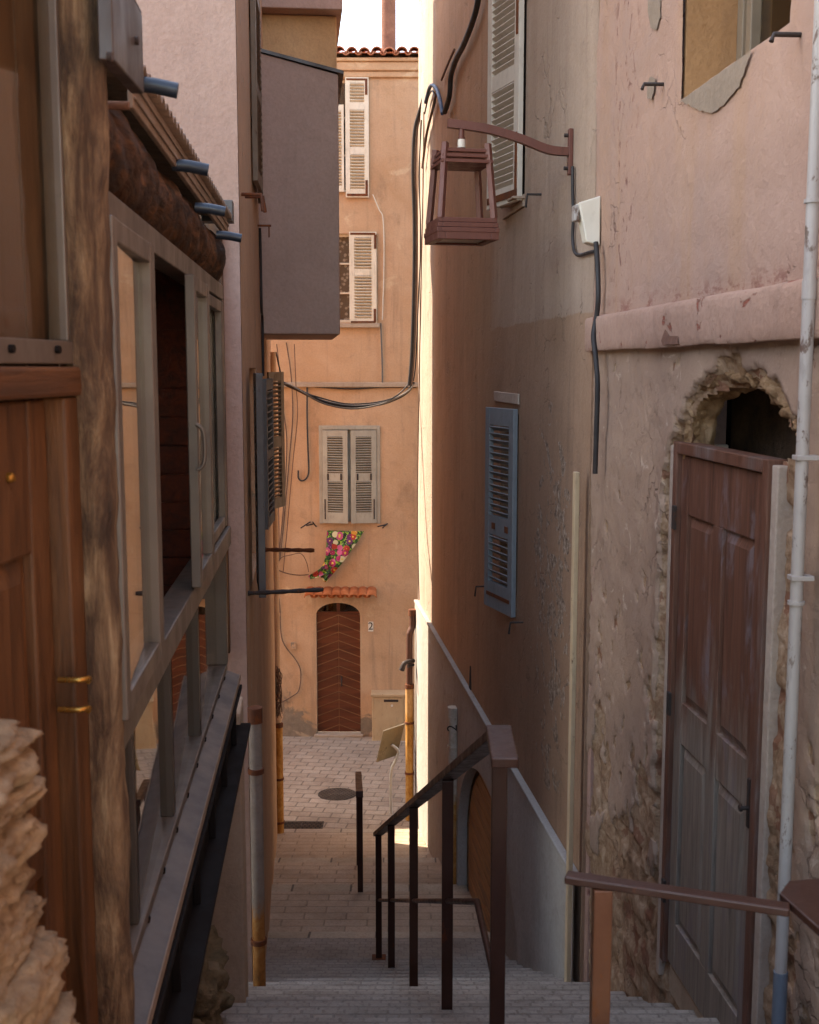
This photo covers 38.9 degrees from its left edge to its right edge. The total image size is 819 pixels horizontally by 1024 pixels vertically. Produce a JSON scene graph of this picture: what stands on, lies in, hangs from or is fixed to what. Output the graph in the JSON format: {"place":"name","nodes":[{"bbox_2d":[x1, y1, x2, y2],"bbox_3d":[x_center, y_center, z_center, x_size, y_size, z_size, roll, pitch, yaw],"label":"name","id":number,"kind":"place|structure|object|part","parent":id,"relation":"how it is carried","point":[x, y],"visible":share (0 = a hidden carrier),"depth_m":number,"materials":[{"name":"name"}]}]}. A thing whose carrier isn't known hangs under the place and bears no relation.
{"place":"outdoors","nodes":[
{"label":"outdoors","id":0,"kind":"place"},
{"bbox_2d":[283,737,418,828],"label":"street","id":1,"kind":"structure","parent":0,"point":[313,767],"depth_m":18.14,"materials":[{"name":"grey stone"}]},
{"bbox_2d":[136,0,343,1002],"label":"house","id":2,"kind":"structure","parent":1,"relation":"on","point":[253,106],"depth_m":8.84,"materials":[{"name":"grey paint"}]},
{"bbox_2d":[97,0,250,1023],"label":"glazed annex","id":3,"kind":"object","parent":2,"relation":"attached to","point":[186,737],"visible":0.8,"depth_m":3.60,"materials":[{"name":"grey wood"}]},
{"bbox_2d":[108,191,230,963],"bbox_3d":[-0.808,0.046,4.112,0.090,1.895,3.219,-1,7,-4],"label":"window frame","id":4,"kind":"structure","parent":3,"relation":"in","point":[181,601],"depth_m":3.90,"materials":[{"name":"grey wood"}]},
{"bbox_2d":[247,705,266,985],"bbox_3d":[-0.895,2.037,6.829,0.095,1.825,0.095,0,7,0],"label":"drainpipe","id":5,"kind":"object","parent":2,"relation":"attached to","point":[256,773],"visible":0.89,"depth_m":6.79,"materials":[{"name":"metal"}]},
{"bbox_2d":[258,228,264,375],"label":"cable","id":6,"kind":"object","parent":2,"relation":"attached to","point":[261,295],"visible":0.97,"depth_m":10.39,"materials":[{"name":"black rubber"}]},
{"bbox_2d":[270,352,280,723],"bbox_3d":[-1.757,0.379,15.162,0.108,4.894,0.108,0,7,0],"label":"drainpipe","id":7,"kind":"object","parent":2,"relation":"attached to","point":[276,567],"visible":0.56,"depth_m":15.19,"materials":[{"name":"metal"}]},
{"bbox_2d":[276,666,282,717],"bbox_3d":[-1.724,2.381,15.332,0.097,0.716,0.075,0,7,0],"label":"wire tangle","id":8,"kind":"object","parent":2,"relation":"attached to","point":[278,683],"visible":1,"depth_m":15.32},
{"bbox_2d":[276,722,284,833],"bbox_3d":[-1.747,3.571,15.559,0.132,1.521,0.132,0,7,0],"label":"drainpipe","id":9,"kind":"object","parent":2,"relation":"attached to","point":[280,779],"visible":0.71,"depth_m":15.51,"materials":[{"name":"metal"}]},
{"bbox_2d":[248,587,322,595],"bbox_3d":[-0.800,0.504,7.334,0.514,0.062,0.032,1,7,4],"label":"line bracket","id":10,"kind":"object","parent":2,"relation":"attached to","point":[283,591],"visible":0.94,"depth_m":7.32,"materials":[{"name":"metal"}]},
{"bbox_2d":[265,547,314,552],"bbox_3d":[-1.174,0.367,11.199,0.515,0.047,0.046,1,7,4],"label":"line bracket","id":11,"kind":"object","parent":2,"relation":"attached to","point":[309,550],"visible":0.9,"depth_m":11.18,"materials":[{"name":"metal"}]},
{"bbox_2d":[284,821,323,828],"bbox_3d":[-1.503,4.333,16.016,0.620,0.023,0.290,0,7,0],"label":"drain grate","id":12,"kind":"object","parent":1,"relation":"on","point":[303,824],"visible":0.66,"depth_m":16.03,"materials":[{"name":"metal"}]},
{"bbox_2d":[318,788,355,800],"bbox_3d":[-1.083,4.237,17.404,0.580,0.047,0.580,0,7,0],"label":"manhole cover","id":13,"kind":"object","parent":1,"relation":"on","point":[336,794],"visible":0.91,"depth_m":17.37,"materials":[{"name":"metal"}]},
{"bbox_2d":[271,0,418,736],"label":"house","id":14,"kind":"structure","parent":1,"relation":"on","point":[346,629],"depth_m":19.98,"materials":[{"name":"paint"}]},
{"bbox_2d":[276,344,279,547],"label":"cable","id":15,"kind":"object","parent":14,"relation":"hanging from","point":[278,475],"visible":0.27,"depth_m":19.89,"materials":[{"name":"rubber"}]},
{"bbox_2d":[279,342,292,559],"bbox_3d":[-2.132,-1.026,19.996,0.276,3.758,0.019,0,7,0],"label":"cable","id":16,"kind":"object","parent":14,"relation":"attached to","point":[289,450],"visible":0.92,"depth_m":19.99,"materials":[{"name":"rubber"}]},
{"bbox_2d":[279,414,300,701],"bbox_3d":[-2.114,0.729,20.214,0.409,5.342,0.020,0,7,0],"label":"cable","id":17,"kind":"object","parent":14,"relation":"attached to","point":[279,555],"visible":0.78,"depth_m":20.31,"materials":[{"name":"rubber"}]},
{"bbox_2d":[283,344,297,572],"bbox_3d":[-2.041,-0.890,19.791,0.299,3.912,0.016,0,7,0],"label":"cable","id":18,"kind":"object","parent":14,"relation":"attached to","point":[293,457],"visible":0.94,"depth_m":19.78,"materials":[{"name":"rubber"}]},
{"bbox_2d":[291,642,295,648],"bbox_3d":[-2.045,2.357,20.425,0.090,0.120,0.038,0,7,0],"label":"door bell box","id":19,"kind":"object","parent":14,"relation":"attached to","point":[293,645],"visible":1,"depth_m":20.41,"materials":[{"name":"paint"}]},
{"bbox_2d":[279,553,308,571],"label":"cable","id":20,"kind":"object","parent":14,"relation":"hanging from","point":[297,553],"visible":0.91,"depth_m":19.99,"materials":[{"name":"metal"}]},
{"bbox_2d":[279,570,308,575],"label":"cable","id":21,"kind":"object","parent":14,"relation":"attached to","point":[294,574],"visible":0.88,"depth_m":20.14,"materials":[{"name":"metal"}]},
{"bbox_2d":[297,387,309,481],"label":"cable","id":22,"kind":"object","parent":14,"relation":"attached to","point":[307,438],"visible":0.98,"depth_m":19.96,"materials":[{"name":"black rubber"}]},
{"bbox_2d":[317,614,338,731],"bbox_3d":[-1.447,2.863,20.630,0.383,2.147,0.050,0,7,0],"label":"door leaf","id":23,"kind":"structure","parent":14,"relation":"in","point":[327,624],"depth_m":20.61,"materials":[{"name":"brown wood"}]},
{"bbox_2d":[308,530,363,581],"bbox_3d":[-1.277,0.772,20.126,0.975,0.908,0.115,0,7,0],"label":"floral cloth","id":24,"kind":"object","parent":14,"relation":"hanging from","point":[340,545],"visible":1,"depth_m":20.12,"materials":[{"name":"fabric"}]},
{"bbox_2d":[342,80,351,191],"bbox_3d":[-1.000,-6.292,19.463,0.603,1.825,0.060,0,7,0],"label":"window","id":25,"kind":"structure","parent":14,"relation":"in","point":[343,82],"depth_m":19.43,"materials":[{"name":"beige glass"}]},
{"bbox_2d":[338,614,360,731],"bbox_3d":[-1.064,2.868,20.597,0.383,2.147,0.116,0,7,0],"label":"door leaf","id":26,"kind":"structure","parent":14,"relation":"in","point":[349,624],"depth_m":20.61,"materials":[{"name":"brown wood"}]},
{"bbox_2d":[328,430,376,520],"bbox_3d":[-1.036,-0.637,20.165,0.931,1.598,0.060,0,7,0],"label":"window","id":27,"kind":"structure","parent":14,"relation":"in","point":[349,431],"depth_m":20.15,"materials":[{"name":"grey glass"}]},
{"bbox_2d":[339,234,376,321],"bbox_3d":[-0.934,-3.974,19.751,0.778,1.480,0.060,0,7,0],"label":"window","id":28,"kind":"structure","parent":14,"relation":"in","point":[343,238],"depth_m":19.75,"materials":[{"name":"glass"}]},
{"bbox_2d":[315,387,415,388],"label":"cable","id":29,"kind":"object","parent":14,"relation":"attached to","point":[361,388],"visible":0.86,"depth_m":19.85,"materials":[{"name":"grey rubber"}]},
{"bbox_2d":[372,194,383,319],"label":"cable","id":30,"kind":"object","parent":14,"relation":"attached to","point":[383,255],"visible":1,"depth_m":19.58,"materials":[{"name":"beige plastic"}]},
{"bbox_2d":[380,323,382,382],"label":"cable","id":31,"kind":"object","parent":14,"relation":"attached to","point":[381,350],"visible":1,"depth_m":19.78,"materials":[{"name":"beige plastic"}]},
{"bbox_2d":[371,690,404,740],"bbox_3d":[-0.363,3.600,20.447,0.626,0.876,0.295,0,7,0],"label":"meter cabinet","id":32,"kind":"object","parent":1,"relation":"on","point":[388,709],"visible":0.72,"depth_m":20.30,"materials":[{"name":"concrete"}]},
{"bbox_3d":[-0.368,3.597,20.309,0.496,0.656,0.017,0,7,0],"label":"door","id":33,"kind":"part","parent":32,"relation":"part of","materials":[{"name":"metal"}]},
{"bbox_2d":[376,723,403,813],"bbox_3d":[-0.273,3.639,16.493,0.380,1.364,0.248,-1,7,-8],"label":"information sign","id":34,"kind":"object","parent":1,"relation":"on","point":[390,742],"visible":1,"depth_m":16.45,"materials":[{"name":"beige metal"}]},
{"bbox_2d":[220,829,719,1023],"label":"stairs","id":35,"kind":"structure","parent":1,"relation":"on","point":[322,967],"depth_m":9.66,"materials":[{"name":"stone"}]},
{"bbox_2d":[0,719,79,1023],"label":"stone pier","id":36,"kind":"structure","parent":35,"relation":"on","point":[34,960],"depth_m":1.80,"materials":[{"name":"stone"}]},
{"bbox_2d":[0,0,134,1023],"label":"timber frontage","id":37,"kind":"object","parent":35,"relation":"on","point":[61,642],"visible":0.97,"depth_m":2.35,"materials":[{"name":"brown wood"}]},
{"bbox_2d":[0,400,66,991],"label":"door","id":38,"kind":"structure","parent":37,"relation":"in","point":[27,677],"depth_m":2.29,"materials":[{"name":"brown wood"}]},
{"bbox_2d":[0,0,72,401],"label":"window","id":39,"kind":"structure","parent":37,"relation":"in","point":[35,308],"depth_m":2.29,"materials":[{"name":"brown wood"}]},
{"bbox_2d":[192,1018,203,1023],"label":"rock","id":40,"kind":"object","parent":35,"relation":"on","point":[196,1021],"visible":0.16,"depth_m":4.38,"materials":[{"name":"brown stone"}]},
{"bbox_2d":[193,925,234,1023],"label":"rock","id":41,"kind":"object","parent":35,"relation":"on","point":[215,999],"visible":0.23,"depth_m":4.87,"materials":[{"name":"brown stone"}]},
{"bbox_2d":[355,771,362,891],"bbox_3d":[-0.558,3.511,12.855,0.075,1.481,1.665,0,7,-3],"label":"stair railing","id":42,"kind":"object","parent":35,"relation":"on","point":[359,811],"visible":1,"depth_m":12.11,"materials":[{"name":"brown metal"}]},
{"bbox_2d":[372,725,518,1023],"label":"stair railing","id":43,"kind":"object","parent":35,"relation":"on","point":[496,744],"visible":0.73,"depth_m":5.28,"materials":[{"name":"brown metal"}]},
{"bbox_2d":[564,871,818,1023],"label":"landing railing","id":44,"kind":"object","parent":35,"relation":"on","point":[799,899],"visible":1,"depth_m":2.72,"materials":[{"name":"brown metal"}]},
{"bbox_2d":[583,0,818,1023],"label":"house","id":45,"kind":"structure","parent":35,"relation":"on","point":[703,110],"depth_m":5.18,"materials":[{"name":"paint"}]},
{"bbox_2d":[572,196,600,246],"bbox_3d":[1.015,-1.675,6.691,0.148,0.276,0.109,-1,7,-6],"label":"junction box","id":46,"kind":"object","parent":45,"relation":"attached to","point":[586,214],"visible":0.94,"depth_m":6.64,"materials":[{"name":"beige plastic"}]},
{"bbox_2d":[591,241,600,473],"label":"cable","id":47,"kind":"object","parent":45,"relation":"attached to","point":[595,357],"visible":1,"depth_m":6.57,"materials":[{"name":"black rubber"}]},
{"bbox_2d":[661,455,761,1023],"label":"door","id":48,"kind":"structure","parent":45,"relation":"in","point":[719,544],"depth_m":5.04,"materials":[{"name":"brown wood"}]},
{"bbox_2d":[736,0,762,59],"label":"window","id":49,"kind":"structure","parent":45,"relation":"in","point":[749,20],"depth_m":5.01,"materials":[{"name":"beige wood"}]},
{"bbox_2d":[771,0,818,1023],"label":"drainpipe","id":50,"kind":"object","parent":45,"relation":"attached to","point":[797,577],"visible":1,"depth_m":3.85,"materials":[{"name":"grey metal"}]},
{"bbox_2d":[338,0,418,51],"label":"sky","id":51,"kind":"structure","parent":0,"point":[360,26],"materials":[{"name":"white"}]},
{"label":"ground","id":52,"kind":"structure","parent":0,"visible":0},
{"bbox_2d":[414,0,599,981],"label":"house","id":53,"kind":"structure","parent":52,"relation":"on","point":[506,398],"depth_m":9.07,"materials":[{"name":"brown paint"}]},
{"bbox_2d":[276,352,407,404],"bbox_3d":[-0.845,-1.763,15.314,1.848,0.690,0.113,-1,7,-12],"label":"cable","id":54,"kind":"object","parent":53,"relation":"hanging from","point":[342,402],"visible":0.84,"depth_m":15.33,"materials":[{"name":"black rubber"}]},
{"bbox_2d":[284,383,413,409],"bbox_3d":[-0.806,-1.534,15.333,1.791,0.360,0.100,-2,7,-13],"label":"cable","id":55,"kind":"object","parent":53,"relation":"hanging from","point":[346,407],"visible":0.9,"depth_m":15.35,"materials":[{"name":"black rubber"}]},
{"bbox_2d":[284,382,414,407],"bbox_3d":[-0.804,-1.557,15.361,1.806,0.363,0.120,-2,7,-13],"label":"cable","id":56,"kind":"object","parent":53,"relation":"hanging from","point":[341,405],"visible":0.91,"depth_m":15.37,"materials":[{"name":"black rubber"}]},
{"bbox_2d":[399,659,414,670],"bbox_3d":[-0.032,2.094,15.901,0.274,0.149,0.090,-6,9,-41],"label":"water spout","id":57,"kind":"object","parent":53,"relation":"attached to","point":[404,664],"visible":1,"depth_m":15.85,"materials":[{"name":"metal"}]},
{"bbox_2d":[405,683,413,820],"bbox_3d":[0.000,3.348,16.155,0.132,1.957,0.132,0,7,0],"label":"drainpipe","id":58,"kind":"object","parent":53,"relation":"attached to","point":[409,741],"visible":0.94,"depth_m":16.10,"materials":[{"name":"metal"}]},
{"bbox_2d":[406,608,415,683],"bbox_3d":[0.030,1.851,15.986,0.150,1.038,0.126,0,7,0],"label":"drainpipe","id":59,"kind":"object","parent":53,"relation":"attached to","point":[409,639],"visible":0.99,"depth_m":15.93,"materials":[{"name":"metal"}]},
{"bbox_2d":[407,99,421,385],"bbox_3d":[0.136,-3.521,15.075,0.127,3.746,0.491,-4,8,-29],"label":"cable","id":60,"kind":"object","parent":53,"relation":"attached to","point":[414,244],"visible":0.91,"depth_m":15.23,"materials":[{"name":"black rubber"}]},
{"bbox_2d":[411,116,419,385],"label":"cable","id":61,"kind":"object","parent":53,"relation":"attached to","point":[416,250],"visible":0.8,"depth_m":15.23,"materials":[{"name":"rubber"}]},
{"bbox_2d":[413,120,421,380],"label":"cable","id":62,"kind":"object","parent":53,"relation":"attached to","point":[420,249],"visible":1,"depth_m":14.87,"materials":[{"name":"black rubber"}]},
{"bbox_2d":[417,112,423,599],"bbox_3d":[0.142,-1.887,14.990,0.016,6.208,0.657,-1,7,-6],"label":"cable","id":63,"kind":"object","parent":53,"relation":"attached to","point":[419,361],"visible":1,"depth_m":15.08,"materials":[{"name":"rubber"}]},
{"bbox_2d":[421,93,436,168],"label":"cable","id":64,"kind":"object","parent":53,"relation":"attached to","point":[427,131],"visible":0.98,"depth_m":14.00,"materials":[{"name":"rubber"}]},
{"bbox_2d":[423,90,435,144],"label":"cable","id":65,"kind":"object","parent":53,"relation":"attached to","point":[427,103],"visible":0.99,"depth_m":13.69,"materials":[{"name":"black rubber"}]},
{"bbox_2d":[424,83,443,114],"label":"cable","id":66,"kind":"object","parent":53,"relation":"attached to","point":[433,85],"visible":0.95,"depth_m":12.96,"materials":[{"name":"grey plastic"}]},
{"bbox_2d":[441,48,454,80],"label":"cable","id":67,"kind":"object","parent":53,"relation":"attached to","point":[448,62],"visible":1,"depth_m":12.28,"materials":[{"name":"rubber"}]},
{"bbox_2d":[447,705,456,883],"bbox_3d":[0.463,3.092,12.375,0.137,2.082,0.132,0,7,0],"label":"drainpipe","id":68,"kind":"object","parent":53,"relation":"attached to","point":[452,733],"visible":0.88,"depth_m":12.26,"materials":[{"name":"metal"}]},
{"bbox_2d":[442,0,480,113],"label":"cable","id":69,"kind":"object","parent":53,"relation":"attached to","point":[467,35],"visible":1,"depth_m":11.34,"materials":[{"name":"black rubber"}]},
{"bbox_2d":[468,773,490,931],"bbox_3d":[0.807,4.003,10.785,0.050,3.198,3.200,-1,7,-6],"label":"cellar door","id":70,"kind":"structure","parent":53,"relation":"in","point":[479,830],"depth_m":11.43,"materials":[{"name":"brown wood"}]},
{"bbox_2d":[424,118,572,245],"bbox_3d":[0.569,-2.061,7.256,0.897,0.744,0.392,-1,7,-11],"label":"wall lantern","id":71,"kind":"object","parent":53,"relation":"attached to","point":[478,230],"depth_m":7.13,"materials":[{"name":"red metal"}]},
{"bbox_2d":[522,0,526,194],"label":"window back","id":72,"kind":"structure","parent":53,"relation":"in","point":[525,1],"depth_m":9.45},
{"bbox_2d":[564,472,579,981],"bbox_3d":[1.005,1.404,7.189,0.030,3.317,0.056,-1,7,-6],"label":"conduit","id":73,"kind":"object","parent":53,"relation":"attached to","point":[572,698],"visible":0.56,"depth_m":7.15,"materials":[{"name":"grey metal"}]},
{"bbox_2d":[571,166,593,256],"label":"cable","id":74,"kind":"object","parent":53,"relation":"attached to","point":[575,253],"visible":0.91,"depth_m":7.18,"materials":[{"name":"black rubber"}]}
]}

